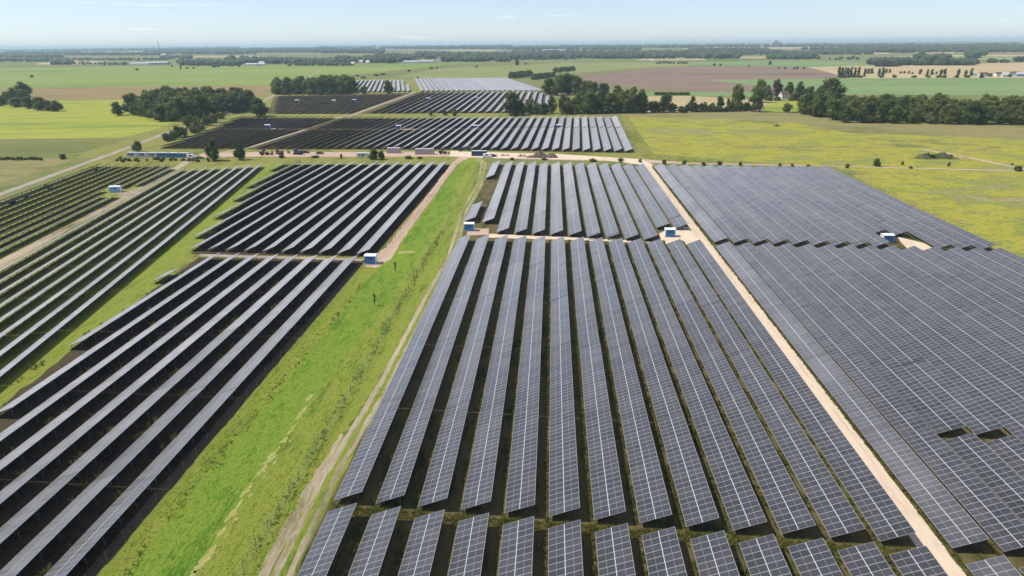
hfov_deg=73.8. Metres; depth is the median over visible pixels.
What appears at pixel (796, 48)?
field
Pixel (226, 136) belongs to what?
solar panel row
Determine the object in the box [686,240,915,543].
solar panel row
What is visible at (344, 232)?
solar panel row
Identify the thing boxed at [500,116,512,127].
solar panel row
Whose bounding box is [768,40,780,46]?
power station
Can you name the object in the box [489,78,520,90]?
solar panel row
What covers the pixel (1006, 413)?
solar panel row
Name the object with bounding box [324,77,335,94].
broadleaf tree
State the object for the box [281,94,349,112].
solar panel row
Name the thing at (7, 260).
path
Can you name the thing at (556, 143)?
solar panel row
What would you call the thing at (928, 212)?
wire fence
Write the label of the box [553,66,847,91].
field
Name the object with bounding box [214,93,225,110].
broadleaf tree
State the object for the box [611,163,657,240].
solar panel row
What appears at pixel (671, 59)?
field
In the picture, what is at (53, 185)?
solar panel row
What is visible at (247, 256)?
path
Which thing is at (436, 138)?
solar panel row
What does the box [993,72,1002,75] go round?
barn
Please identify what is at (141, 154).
site cabin
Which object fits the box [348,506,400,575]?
solar panel row
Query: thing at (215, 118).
shrub
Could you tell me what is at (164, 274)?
solar panel row
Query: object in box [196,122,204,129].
shrub
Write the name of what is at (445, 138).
solar panel row
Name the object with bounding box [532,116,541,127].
solar panel row
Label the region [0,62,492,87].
field
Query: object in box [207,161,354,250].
solar panel row
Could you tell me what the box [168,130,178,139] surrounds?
shrub
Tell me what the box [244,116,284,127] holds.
solar panel row
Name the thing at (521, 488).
solar panel row
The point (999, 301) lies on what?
solar panel row
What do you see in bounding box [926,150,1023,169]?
path
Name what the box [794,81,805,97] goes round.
broadleaf tree
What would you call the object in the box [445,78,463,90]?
solar panel row
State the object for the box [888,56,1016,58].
field
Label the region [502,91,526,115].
broadleaf tree
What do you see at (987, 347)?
solar panel row
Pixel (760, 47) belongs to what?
field
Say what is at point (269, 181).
solar panel row
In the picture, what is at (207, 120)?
shrub
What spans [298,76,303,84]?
broadleaf tree
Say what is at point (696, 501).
solar panel row
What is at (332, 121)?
solar panel row
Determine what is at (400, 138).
solar panel row
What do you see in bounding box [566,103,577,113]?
broadleaf tree
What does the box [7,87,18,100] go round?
broadleaf tree
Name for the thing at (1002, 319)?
solar panel row
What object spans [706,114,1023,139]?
meadow
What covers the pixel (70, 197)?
solar panel row
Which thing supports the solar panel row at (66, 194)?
on the grass at (202, 162)
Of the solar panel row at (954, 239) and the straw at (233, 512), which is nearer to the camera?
the straw at (233, 512)
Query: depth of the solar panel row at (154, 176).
342.74 m
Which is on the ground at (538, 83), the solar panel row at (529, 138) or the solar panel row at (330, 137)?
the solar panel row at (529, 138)
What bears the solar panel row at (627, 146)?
on the grass at (644, 151)
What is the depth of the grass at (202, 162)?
377.42 m
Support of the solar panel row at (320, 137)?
on the ground at (538, 83)
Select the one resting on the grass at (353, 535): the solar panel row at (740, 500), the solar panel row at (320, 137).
the solar panel row at (740, 500)
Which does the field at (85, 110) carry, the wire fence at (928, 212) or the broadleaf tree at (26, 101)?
the broadleaf tree at (26, 101)
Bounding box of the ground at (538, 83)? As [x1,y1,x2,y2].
[0,41,1023,575]
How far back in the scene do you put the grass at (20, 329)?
222.38 m
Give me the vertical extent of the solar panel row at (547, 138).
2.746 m
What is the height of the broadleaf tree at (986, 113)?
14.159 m
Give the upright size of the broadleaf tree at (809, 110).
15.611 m
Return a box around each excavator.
[271,146,283,153]
[287,145,302,154]
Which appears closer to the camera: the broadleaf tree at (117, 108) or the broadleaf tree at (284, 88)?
the broadleaf tree at (117, 108)
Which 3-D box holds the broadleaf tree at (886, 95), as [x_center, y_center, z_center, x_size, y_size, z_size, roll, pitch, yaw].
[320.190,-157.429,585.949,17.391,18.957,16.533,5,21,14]
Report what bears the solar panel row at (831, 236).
on the grass at (968, 553)
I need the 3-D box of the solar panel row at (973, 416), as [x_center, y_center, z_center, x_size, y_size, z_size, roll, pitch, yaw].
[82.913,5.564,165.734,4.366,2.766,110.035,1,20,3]
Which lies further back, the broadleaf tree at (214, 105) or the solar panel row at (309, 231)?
the broadleaf tree at (214, 105)
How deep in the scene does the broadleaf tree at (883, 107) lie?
536.82 m
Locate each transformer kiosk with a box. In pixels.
[108,185,122,192]
[364,253,377,264]
[464,222,474,230]
[664,227,675,236]
[880,233,895,242]
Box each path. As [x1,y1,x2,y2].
[0,158,191,267]
[116,192,138,193]
[198,151,1014,170]
[198,254,362,260]
[221,129,307,152]
[258,434,343,575]
[271,158,486,575]
[287,158,485,575]
[337,92,414,117]
[366,157,469,267]
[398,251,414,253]
[450,151,652,164]
[467,228,488,234]
[489,234,669,243]
[647,167,924,545]
[659,226,697,243]
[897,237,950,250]
[898,237,930,249]
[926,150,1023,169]
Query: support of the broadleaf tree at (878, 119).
on the meadow at (1005, 131)
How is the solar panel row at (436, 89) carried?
on the grass at (644, 151)
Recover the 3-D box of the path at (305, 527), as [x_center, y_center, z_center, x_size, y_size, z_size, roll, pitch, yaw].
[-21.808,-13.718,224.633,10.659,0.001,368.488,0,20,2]
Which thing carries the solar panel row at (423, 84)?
on the ground at (538, 83)
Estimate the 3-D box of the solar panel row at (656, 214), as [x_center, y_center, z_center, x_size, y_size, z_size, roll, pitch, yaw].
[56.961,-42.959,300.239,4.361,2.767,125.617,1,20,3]
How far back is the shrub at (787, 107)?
616.66 m
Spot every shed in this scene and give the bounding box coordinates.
[129,62,151,64]
[150,62,170,64]
[245,63,257,65]
[404,60,419,62]
[420,60,433,62]
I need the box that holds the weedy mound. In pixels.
[912,152,958,158]
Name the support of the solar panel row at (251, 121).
on the ground at (538, 83)
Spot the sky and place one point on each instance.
(24, 24)
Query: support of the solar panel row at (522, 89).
on the grass at (644, 151)
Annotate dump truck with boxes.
[458,146,470,150]
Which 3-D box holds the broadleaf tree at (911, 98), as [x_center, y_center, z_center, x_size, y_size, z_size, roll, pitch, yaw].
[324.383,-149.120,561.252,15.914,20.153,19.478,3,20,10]
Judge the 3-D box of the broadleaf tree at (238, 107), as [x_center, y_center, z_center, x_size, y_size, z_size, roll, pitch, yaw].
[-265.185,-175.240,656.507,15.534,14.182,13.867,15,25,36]
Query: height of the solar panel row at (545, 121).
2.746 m
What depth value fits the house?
763.11 m
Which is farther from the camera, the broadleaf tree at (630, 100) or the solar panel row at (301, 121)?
the broadleaf tree at (630, 100)
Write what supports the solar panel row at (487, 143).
on the grass at (644, 151)
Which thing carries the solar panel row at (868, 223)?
on the grass at (968, 553)
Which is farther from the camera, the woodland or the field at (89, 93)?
the woodland
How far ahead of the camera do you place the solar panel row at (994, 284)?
187.22 m
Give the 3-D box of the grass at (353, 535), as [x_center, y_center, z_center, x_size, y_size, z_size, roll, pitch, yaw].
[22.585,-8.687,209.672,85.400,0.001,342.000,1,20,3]
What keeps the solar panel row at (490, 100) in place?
on the grass at (644, 151)
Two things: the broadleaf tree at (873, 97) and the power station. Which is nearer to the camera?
the broadleaf tree at (873, 97)
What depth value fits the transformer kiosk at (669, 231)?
232.34 m
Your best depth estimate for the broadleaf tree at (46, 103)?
694.06 m
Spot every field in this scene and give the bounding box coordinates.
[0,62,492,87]
[0,85,271,100]
[0,98,260,125]
[0,120,166,138]
[0,138,128,158]
[0,158,72,182]
[35,63,77,64]
[193,56,265,56]
[252,53,414,54]
[350,61,553,79]
[393,62,702,78]
[395,50,449,50]
[446,50,497,50]
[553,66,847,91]
[615,78,1023,96]
[628,61,871,66]
[628,96,782,112]
[638,59,705,59]
[685,47,791,48]
[760,101,798,112]
[784,47,826,48]
[810,63,1023,77]
[886,55,1023,58]
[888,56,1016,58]
[916,52,1023,52]
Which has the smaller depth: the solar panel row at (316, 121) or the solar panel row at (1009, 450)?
the solar panel row at (1009, 450)
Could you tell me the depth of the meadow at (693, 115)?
607.07 m
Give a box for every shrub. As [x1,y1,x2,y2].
[59,154,66,158]
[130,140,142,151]
[161,132,173,140]
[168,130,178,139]
[172,125,185,137]
[181,115,192,126]
[181,126,187,135]
[188,125,199,132]
[190,115,200,125]
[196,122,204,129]
[200,113,213,125]
[209,113,218,122]
[215,112,224,118]
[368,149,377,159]
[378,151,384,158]
[450,108,457,115]
[736,102,741,111]
[764,95,772,100]
[782,102,792,112]
[853,106,875,122]
[873,159,880,166]
[1014,166,1022,170]
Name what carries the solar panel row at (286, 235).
on the grass at (364, 239)
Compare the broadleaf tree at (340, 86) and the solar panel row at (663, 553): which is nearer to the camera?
the solar panel row at (663, 553)
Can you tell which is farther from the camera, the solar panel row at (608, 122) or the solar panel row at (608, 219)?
the solar panel row at (608, 122)
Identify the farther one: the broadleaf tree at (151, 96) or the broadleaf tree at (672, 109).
the broadleaf tree at (151, 96)
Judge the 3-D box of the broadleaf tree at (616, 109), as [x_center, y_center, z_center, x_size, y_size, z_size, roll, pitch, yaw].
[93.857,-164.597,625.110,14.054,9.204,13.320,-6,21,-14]
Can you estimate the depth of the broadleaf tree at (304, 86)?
887.85 m
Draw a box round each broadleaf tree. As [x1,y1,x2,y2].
[0,91,10,100]
[0,97,7,105]
[6,97,21,106]
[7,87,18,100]
[12,81,33,94]
[16,89,31,97]
[18,96,33,107]
[31,97,45,109]
[43,100,51,110]
[47,100,63,110]
[109,102,124,114]
[121,92,136,111]
[127,100,137,114]
[134,98,144,115]
[139,99,153,116]
[141,91,156,101]
[145,104,156,119]
[152,105,165,121]
[154,96,167,104]
[160,85,170,89]
[163,101,181,120]
[164,91,174,96]
[170,96,186,117]
[179,96,191,100]
[183,100,203,117]
[189,89,200,96]
[192,93,210,116]
[203,137,219,160]
[204,87,214,93]
[206,96,221,113]
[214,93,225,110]
[222,93,236,112]
[224,89,238,97]
[232,99,244,112]
[232,143,245,159]
[237,92,251,106]
[237,95,250,111]
[244,89,254,104]
[247,97,271,116]
[270,79,280,93]
[278,79,290,94]
[289,79,300,93]
[290,78,301,93]
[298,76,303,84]
[300,80,306,93]
[306,80,316,94]
[315,78,326,94]
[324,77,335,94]
[334,77,347,93]
[342,76,354,92]
[344,80,354,93]
[351,77,359,91]
[359,86,366,93]
[383,80,394,93]
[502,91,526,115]
[508,71,513,77]
[518,101,526,114]
[524,98,534,113]
[532,103,540,113]
[538,102,549,113]
[541,77,554,94]
[547,95,556,113]
[550,75,565,94]
[557,93,568,114]
[560,72,572,93]
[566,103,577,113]
[568,75,582,94]
[570,91,584,111]
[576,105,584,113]
[579,80,594,94]
[581,89,597,113]
[586,81,597,92]
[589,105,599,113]
[596,89,605,112]
[597,83,609,94]
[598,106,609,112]
[601,92,617,112]
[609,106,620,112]
[613,85,623,92]
[616,90,627,112]
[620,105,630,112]
[621,86,638,112]
[630,103,641,112]
[637,88,648,111]
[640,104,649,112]
[648,100,657,112]
[654,101,663,112]
[660,94,675,112]
[668,103,678,112]
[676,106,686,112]
[689,95,695,110]
[716,95,724,106]
[729,103,733,111]
[730,83,745,105]
[748,87,764,111]
[751,79,767,98]
[765,85,771,97]
[773,79,783,96]
[783,82,794,93]
[790,91,800,100]
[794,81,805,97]
[796,94,809,112]
[797,92,813,114]
[805,86,814,93]
[806,99,815,115]
[808,92,827,114]
[810,95,826,116]
[813,85,826,94]
[821,77,847,98]
[825,97,845,119]
[837,106,853,122]
[841,95,855,105]
[841,99,857,119]
[851,96,862,118]
[858,98,876,115]
[868,95,878,105]
[871,100,891,121]
[873,111,883,122]
[876,93,894,98]
[881,97,896,107]
[886,104,905,122]
[895,97,909,118]
[902,103,920,118]
[904,94,915,106]
[905,109,919,122]
[914,94,927,102]
[914,95,929,105]
[915,103,922,120]
[918,101,937,122]
[924,111,935,123]
[931,92,949,99]
[931,95,945,104]
[932,98,950,121]
[937,103,959,123]
[938,107,958,123]
[953,99,967,120]
[956,109,970,123]
[957,100,982,123]
[974,106,991,123]
[980,98,995,119]
[981,93,999,105]
[986,99,1002,116]
[990,106,1008,123]
[998,97,1017,106]
[1000,103,1011,109]
[1006,104,1020,123]
[1009,95,1023,105]
[1011,109,1023,124]
[1019,102,1023,123]
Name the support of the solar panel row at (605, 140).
on the grass at (644, 151)
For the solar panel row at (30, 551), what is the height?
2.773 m
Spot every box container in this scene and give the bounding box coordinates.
[387,147,400,152]
[415,148,433,154]
[471,150,486,155]
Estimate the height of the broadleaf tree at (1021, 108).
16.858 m
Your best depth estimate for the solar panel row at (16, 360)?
183.21 m
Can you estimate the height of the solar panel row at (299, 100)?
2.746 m
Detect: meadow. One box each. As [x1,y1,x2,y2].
[617,112,800,118]
[629,117,1023,169]
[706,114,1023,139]
[836,167,1023,257]
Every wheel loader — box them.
[259,149,272,154]
[439,148,449,153]
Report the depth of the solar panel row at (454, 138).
467.87 m
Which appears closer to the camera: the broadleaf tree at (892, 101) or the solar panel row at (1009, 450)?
the solar panel row at (1009, 450)
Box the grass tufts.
[106,286,416,575]
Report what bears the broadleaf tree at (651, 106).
on the field at (681, 100)
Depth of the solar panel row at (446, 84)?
1032.36 m
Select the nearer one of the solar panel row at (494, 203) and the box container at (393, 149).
the solar panel row at (494, 203)
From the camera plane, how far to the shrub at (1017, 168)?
340.45 m
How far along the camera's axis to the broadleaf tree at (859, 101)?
557.13 m
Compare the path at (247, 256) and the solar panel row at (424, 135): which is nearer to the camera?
the path at (247, 256)
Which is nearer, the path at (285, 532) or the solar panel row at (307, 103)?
the path at (285, 532)
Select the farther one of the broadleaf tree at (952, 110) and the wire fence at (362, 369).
the broadleaf tree at (952, 110)
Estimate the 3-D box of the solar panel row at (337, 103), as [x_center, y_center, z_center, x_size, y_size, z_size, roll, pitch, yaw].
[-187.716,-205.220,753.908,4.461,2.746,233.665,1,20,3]
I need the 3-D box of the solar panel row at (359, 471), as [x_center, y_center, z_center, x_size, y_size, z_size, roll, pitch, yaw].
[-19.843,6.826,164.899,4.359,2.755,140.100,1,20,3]
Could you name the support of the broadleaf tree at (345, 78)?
on the grass at (644, 151)
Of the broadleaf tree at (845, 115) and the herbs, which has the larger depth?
the broadleaf tree at (845, 115)
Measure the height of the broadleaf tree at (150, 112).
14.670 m
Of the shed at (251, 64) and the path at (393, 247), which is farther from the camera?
the shed at (251, 64)
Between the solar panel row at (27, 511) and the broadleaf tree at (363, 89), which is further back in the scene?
the broadleaf tree at (363, 89)
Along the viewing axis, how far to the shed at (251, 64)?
1993.35 m
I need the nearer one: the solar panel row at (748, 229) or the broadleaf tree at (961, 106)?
the solar panel row at (748, 229)
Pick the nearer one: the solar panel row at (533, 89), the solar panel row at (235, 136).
the solar panel row at (235, 136)
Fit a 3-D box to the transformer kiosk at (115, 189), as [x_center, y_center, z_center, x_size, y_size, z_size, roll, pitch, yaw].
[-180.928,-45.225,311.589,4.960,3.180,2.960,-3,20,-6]
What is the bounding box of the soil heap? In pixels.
[526,151,557,157]
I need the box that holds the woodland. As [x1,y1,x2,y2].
[0,42,1023,66]
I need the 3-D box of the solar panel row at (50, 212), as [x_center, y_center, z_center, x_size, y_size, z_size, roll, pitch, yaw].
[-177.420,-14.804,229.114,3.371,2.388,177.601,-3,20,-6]
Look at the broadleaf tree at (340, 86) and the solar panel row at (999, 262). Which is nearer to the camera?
the solar panel row at (999, 262)
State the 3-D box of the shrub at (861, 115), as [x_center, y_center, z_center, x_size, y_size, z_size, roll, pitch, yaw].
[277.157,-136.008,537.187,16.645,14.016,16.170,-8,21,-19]
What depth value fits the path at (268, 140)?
471.55 m
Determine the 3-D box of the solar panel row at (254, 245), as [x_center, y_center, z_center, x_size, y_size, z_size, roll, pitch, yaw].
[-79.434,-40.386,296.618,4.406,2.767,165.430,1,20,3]
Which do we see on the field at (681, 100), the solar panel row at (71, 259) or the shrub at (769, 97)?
the shrub at (769, 97)
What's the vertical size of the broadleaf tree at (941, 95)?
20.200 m
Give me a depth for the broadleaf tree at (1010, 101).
539.25 m
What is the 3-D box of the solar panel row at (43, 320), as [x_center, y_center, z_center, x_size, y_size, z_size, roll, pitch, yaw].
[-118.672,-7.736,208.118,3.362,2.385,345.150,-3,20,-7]
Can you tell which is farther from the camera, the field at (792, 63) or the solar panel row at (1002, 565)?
the field at (792, 63)
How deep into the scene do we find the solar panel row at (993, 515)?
116.12 m
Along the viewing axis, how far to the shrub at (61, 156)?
401.37 m
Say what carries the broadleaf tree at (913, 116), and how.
on the meadow at (1005, 131)
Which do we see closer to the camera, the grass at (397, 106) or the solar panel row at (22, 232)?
the solar panel row at (22, 232)
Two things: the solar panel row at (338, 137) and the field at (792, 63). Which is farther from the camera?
the field at (792, 63)
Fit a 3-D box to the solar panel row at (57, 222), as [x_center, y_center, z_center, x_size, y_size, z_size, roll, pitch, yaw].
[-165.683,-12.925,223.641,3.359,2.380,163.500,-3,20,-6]
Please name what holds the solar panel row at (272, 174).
on the grass at (364, 239)
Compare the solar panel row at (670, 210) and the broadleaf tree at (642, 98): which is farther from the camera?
the broadleaf tree at (642, 98)
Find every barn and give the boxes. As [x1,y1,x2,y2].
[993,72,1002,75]
[1001,73,1009,76]
[1014,72,1023,75]
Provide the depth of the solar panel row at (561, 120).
554.73 m
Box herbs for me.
[122,231,910,575]
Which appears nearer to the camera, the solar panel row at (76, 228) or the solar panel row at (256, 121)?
the solar panel row at (76, 228)
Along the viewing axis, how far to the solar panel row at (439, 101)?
752.13 m
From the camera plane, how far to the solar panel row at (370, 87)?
1006.60 m
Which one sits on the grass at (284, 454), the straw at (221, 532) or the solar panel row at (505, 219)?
the straw at (221, 532)
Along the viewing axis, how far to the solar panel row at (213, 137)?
479.65 m
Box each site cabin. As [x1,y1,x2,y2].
[126,152,136,156]
[136,152,146,156]
[147,152,157,156]
[157,152,168,156]
[168,152,179,157]
[178,152,189,157]
[356,152,368,157]
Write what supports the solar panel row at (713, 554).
on the grass at (353, 535)
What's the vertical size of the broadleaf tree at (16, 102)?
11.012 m
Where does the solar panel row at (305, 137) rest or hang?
on the grass at (447, 140)
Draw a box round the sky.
[0,0,1023,49]
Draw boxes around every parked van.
[186,154,195,157]
[483,153,491,157]
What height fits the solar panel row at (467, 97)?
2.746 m
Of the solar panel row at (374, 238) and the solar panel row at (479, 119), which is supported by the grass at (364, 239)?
the solar panel row at (374, 238)
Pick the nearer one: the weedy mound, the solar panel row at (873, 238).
the solar panel row at (873, 238)
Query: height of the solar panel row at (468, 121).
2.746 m
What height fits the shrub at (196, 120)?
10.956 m
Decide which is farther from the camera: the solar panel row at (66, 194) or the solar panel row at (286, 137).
the solar panel row at (286, 137)
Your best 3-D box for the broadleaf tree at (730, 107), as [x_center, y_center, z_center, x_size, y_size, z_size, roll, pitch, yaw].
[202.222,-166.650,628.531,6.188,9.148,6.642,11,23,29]
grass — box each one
[0,156,459,336]
[0,164,269,350]
[0,165,283,406]
[0,167,172,259]
[0,257,364,575]
[50,78,1023,171]
[111,161,463,575]
[160,118,628,152]
[189,157,479,575]
[192,165,449,256]
[269,92,549,113]
[297,165,971,575]
[657,168,1023,575]
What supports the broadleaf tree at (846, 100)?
on the ground at (538, 83)
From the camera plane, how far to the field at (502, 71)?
1596.79 m
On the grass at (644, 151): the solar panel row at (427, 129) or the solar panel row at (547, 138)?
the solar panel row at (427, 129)
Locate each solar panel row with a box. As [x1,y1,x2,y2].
[0,163,100,204]
[0,163,119,211]
[0,164,109,207]
[0,164,139,224]
[0,164,241,341]
[0,164,251,361]
[0,164,261,383]
[0,166,218,308]
[0,166,229,323]
[0,167,196,284]
[0,167,207,298]
[0,168,185,274]
[0,187,105,236]
[0,194,116,252]
[0,253,238,416]
[0,253,258,447]
[0,254,277,476]
[0,254,297,503]
[0,254,317,543]
[0,255,336,575]
[1,163,129,216]
[1,163,149,231]
[1,193,104,245]
[44,256,356,575]
[66,252,220,348]
[107,163,159,186]
[122,164,168,186]
[135,166,173,186]
[153,267,178,283]
[161,126,237,147]
[170,127,242,146]
[179,126,252,147]
[180,126,229,139]
[189,126,260,147]
[190,160,345,250]
[193,160,334,236]
[198,126,268,147]
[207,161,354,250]
[214,161,321,217]
[215,116,257,126]
[216,127,275,145]
[217,127,281,146]
[221,116,250,123]
[222,116,263,127]
[226,161,366,250]
[227,127,289,147]
[228,116,271,127]
[232,161,310,201]
[234,127,297,147]
[237,116,278,127]
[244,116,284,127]
[244,161,377,251]
[245,161,299,186]
[251,116,292,127]
[255,127,315,147]
[259,116,299,127]
[263,161,388,252]
[266,127,322,148]
[269,116,305,126]
[274,94,336,110]
[274,94,342,112]
[275,94,330,108]
[275,95,324,106]
[276,94,318,104]
[277,116,311,127]
[277,127,331,146]
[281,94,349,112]
[281,161,400,253]
[282,116,319,127]
[284,127,339,148]
[289,94,355,113]
[290,116,325,127]
[295,127,346,148]
[298,94,361,113]
[298,116,333,127]
[298,503,356,575]
[300,161,411,252]
[304,127,355,147]
[306,93,369,113]
[313,93,375,113]
[313,128,361,147]
[315,116,347,127]
[319,160,424,254]
[322,93,382,112]
[323,116,354,128]
[323,127,371,148]
[330,94,385,112]
[333,126,381,147]
[334,234,470,502]
[338,93,394,113]
[338,161,434,254]
[343,126,389,147]
[346,93,401,113]
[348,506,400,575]
[355,127,396,147]
[357,161,445,254]
[362,127,403,148]
[367,80,374,91]
[370,91,423,112]
[372,127,411,148]
[376,234,488,505]
[377,79,383,91]
[382,127,420,147]
[386,92,432,113]
[394,92,439,112]
[394,127,428,146]
[397,80,399,91]
[398,509,444,575]
[401,80,404,91]
[402,127,437,147]
[405,92,447,111]
[412,127,445,148]
[413,91,452,111]
[415,78,423,90]
[418,235,507,508]
[419,78,428,90]
[419,116,439,128]
[420,92,457,112]
[422,126,454,147]
[423,78,433,91]
[426,78,438,91]
[427,91,464,112]
[428,116,447,128]
[430,78,443,90]
[432,126,462,147]
[434,78,448,91]
[435,116,454,128]
[437,78,453,90]
[437,91,470,111]
[441,78,458,90]
[442,127,469,147]
[443,116,461,127]
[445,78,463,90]
[446,92,474,110]
[448,513,488,575]
[449,78,468,90]
[450,127,477,148]
[451,116,468,127]
[453,78,474,90]
[456,91,482,109]
[457,78,479,90]
[459,116,476,127]
[461,78,484,90]
[461,91,488,111]
[461,235,526,511]
[463,126,487,146]
[464,201,481,221]
[465,78,489,90]
[467,116,483,127]
[468,78,494,90]
[469,91,494,111]
[471,127,494,148]
[473,78,499,90]
[476,78,505,90]
[478,91,500,111]
[478,116,490,127]
[480,78,510,90]
[481,127,502,148]
[483,116,497,128]
[483,161,512,221]
[484,78,515,90]
[486,91,506,111]
[486,161,499,178]
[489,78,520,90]
[491,116,504,127]
[491,127,511,148]
[493,77,526,90]
[494,91,512,112]
[497,77,531,90]
[497,161,524,233]
[498,516,533,575]
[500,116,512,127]
[501,77,536,90]
[501,126,520,148]
[504,236,544,514]
[505,77,541,90]
[508,116,519,127]
[511,127,528,148]
[515,161,535,232]
[516,116,526,127]
[521,126,537,149]
[524,116,534,128]
[531,126,545,150]
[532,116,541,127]
[532,161,547,233]
[538,93,542,104]
[541,116,549,127]
[541,127,553,149]
[548,520,583,575]
[549,116,556,127]
[549,236,579,517]
[550,162,562,235]
[552,126,562,149]
[557,116,564,127]
[562,126,570,149]
[563,162,581,236]
[565,116,571,127]
[570,237,625,521]
[572,126,579,150]
[574,116,578,127]
[575,162,599,238]
[582,116,587,127]
[582,126,589,151]
[587,163,618,238]
[589,116,595,127]
[589,237,671,525]
[591,126,600,150]
[595,523,635,575]
[596,116,603,127]
[599,126,610,151]
[599,163,637,239]
[604,116,612,127]
[607,126,621,150]
[608,238,718,528]
[611,116,620,127]
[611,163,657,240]
[616,126,632,151]
[623,163,668,227]
[628,238,766,531]
[635,163,686,228]
[642,527,686,575]
[647,239,815,535]
[654,164,727,243]
[666,164,746,243]
[667,239,865,539]
[679,164,766,244]
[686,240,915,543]
[690,530,739,575]
[691,164,786,245]
[703,164,807,245]
[715,242,988,549]
[716,164,827,246]
[728,165,847,246]
[736,242,1023,552]
[739,534,791,575]
[741,165,868,247]
[754,165,888,247]
[755,242,965,435]
[767,165,885,232]
[775,243,1003,436]
[780,165,908,235]
[788,538,842,575]
[793,165,952,247]
[796,243,1023,442]
[806,166,973,249]
[817,244,1023,411]
[818,166,995,250]
[838,542,894,575]
[839,244,1023,384]
[859,245,1023,361]
[880,245,1023,340]
[890,546,947,575]
[902,246,1023,322]
[923,246,1023,307]
[945,433,1023,521]
[946,247,1023,292]
[965,555,1021,575]
[967,247,1023,280]
[985,435,1023,478]
[988,248,1023,268]
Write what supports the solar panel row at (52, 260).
on the ground at (538, 83)
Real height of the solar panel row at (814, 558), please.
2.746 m
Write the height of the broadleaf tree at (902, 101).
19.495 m
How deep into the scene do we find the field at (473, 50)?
4861.16 m
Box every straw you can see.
[191,545,216,572]
[215,527,225,537]
[224,499,242,521]
[240,482,252,497]
[253,463,267,478]
[263,446,279,463]
[294,405,306,419]
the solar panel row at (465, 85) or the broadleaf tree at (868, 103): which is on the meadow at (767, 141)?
the broadleaf tree at (868, 103)
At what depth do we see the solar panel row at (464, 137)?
465.07 m
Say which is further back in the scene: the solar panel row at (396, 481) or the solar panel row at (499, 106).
the solar panel row at (499, 106)
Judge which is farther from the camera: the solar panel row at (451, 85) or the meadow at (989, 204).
the solar panel row at (451, 85)
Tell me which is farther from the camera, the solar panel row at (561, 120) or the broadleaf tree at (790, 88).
the broadleaf tree at (790, 88)
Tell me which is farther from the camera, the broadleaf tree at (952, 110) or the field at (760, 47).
the field at (760, 47)
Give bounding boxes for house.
[778,90,789,98]
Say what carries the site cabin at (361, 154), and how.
on the grass at (202, 162)
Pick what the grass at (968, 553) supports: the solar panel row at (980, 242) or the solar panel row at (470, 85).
the solar panel row at (980, 242)
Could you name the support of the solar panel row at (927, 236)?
on the ground at (538, 83)
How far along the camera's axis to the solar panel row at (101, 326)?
172.87 m
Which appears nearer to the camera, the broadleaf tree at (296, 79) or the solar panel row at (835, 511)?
the solar panel row at (835, 511)
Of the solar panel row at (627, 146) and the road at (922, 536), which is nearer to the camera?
the road at (922, 536)
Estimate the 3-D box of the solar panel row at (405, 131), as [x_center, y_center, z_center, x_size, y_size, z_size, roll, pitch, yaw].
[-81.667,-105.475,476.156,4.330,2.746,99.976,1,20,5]
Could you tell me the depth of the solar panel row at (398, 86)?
1002.91 m
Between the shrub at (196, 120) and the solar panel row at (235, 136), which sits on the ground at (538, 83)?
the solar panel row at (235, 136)
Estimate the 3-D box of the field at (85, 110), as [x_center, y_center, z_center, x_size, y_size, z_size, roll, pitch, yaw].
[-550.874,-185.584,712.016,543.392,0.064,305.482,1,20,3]
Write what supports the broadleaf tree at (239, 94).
on the grass at (644, 151)
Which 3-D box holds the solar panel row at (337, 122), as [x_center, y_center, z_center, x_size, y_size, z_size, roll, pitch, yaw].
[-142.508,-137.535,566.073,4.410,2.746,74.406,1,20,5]
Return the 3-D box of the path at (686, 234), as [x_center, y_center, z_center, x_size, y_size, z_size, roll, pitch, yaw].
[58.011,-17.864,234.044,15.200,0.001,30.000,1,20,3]
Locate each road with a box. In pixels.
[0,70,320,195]
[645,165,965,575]
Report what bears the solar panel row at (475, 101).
on the grass at (644, 151)
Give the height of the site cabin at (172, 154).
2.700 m
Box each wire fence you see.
[84,163,458,575]
[235,162,478,575]
[837,165,1023,257]
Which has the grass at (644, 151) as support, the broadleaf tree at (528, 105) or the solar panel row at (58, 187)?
the broadleaf tree at (528, 105)
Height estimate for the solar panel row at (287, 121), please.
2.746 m
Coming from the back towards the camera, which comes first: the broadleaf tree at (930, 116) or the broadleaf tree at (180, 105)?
the broadleaf tree at (180, 105)
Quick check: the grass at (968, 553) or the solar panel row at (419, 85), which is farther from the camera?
the solar panel row at (419, 85)
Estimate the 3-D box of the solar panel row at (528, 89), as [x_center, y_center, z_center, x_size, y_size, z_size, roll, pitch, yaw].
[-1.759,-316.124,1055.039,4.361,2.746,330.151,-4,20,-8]
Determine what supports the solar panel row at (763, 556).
on the grass at (353, 535)
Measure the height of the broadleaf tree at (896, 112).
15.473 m
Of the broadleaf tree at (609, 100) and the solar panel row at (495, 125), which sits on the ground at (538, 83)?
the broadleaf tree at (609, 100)
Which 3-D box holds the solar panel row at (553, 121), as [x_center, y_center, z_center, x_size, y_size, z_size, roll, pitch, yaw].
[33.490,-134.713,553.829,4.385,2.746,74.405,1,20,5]
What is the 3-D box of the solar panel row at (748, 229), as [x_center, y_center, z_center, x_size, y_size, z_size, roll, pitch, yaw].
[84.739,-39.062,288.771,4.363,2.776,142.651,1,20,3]

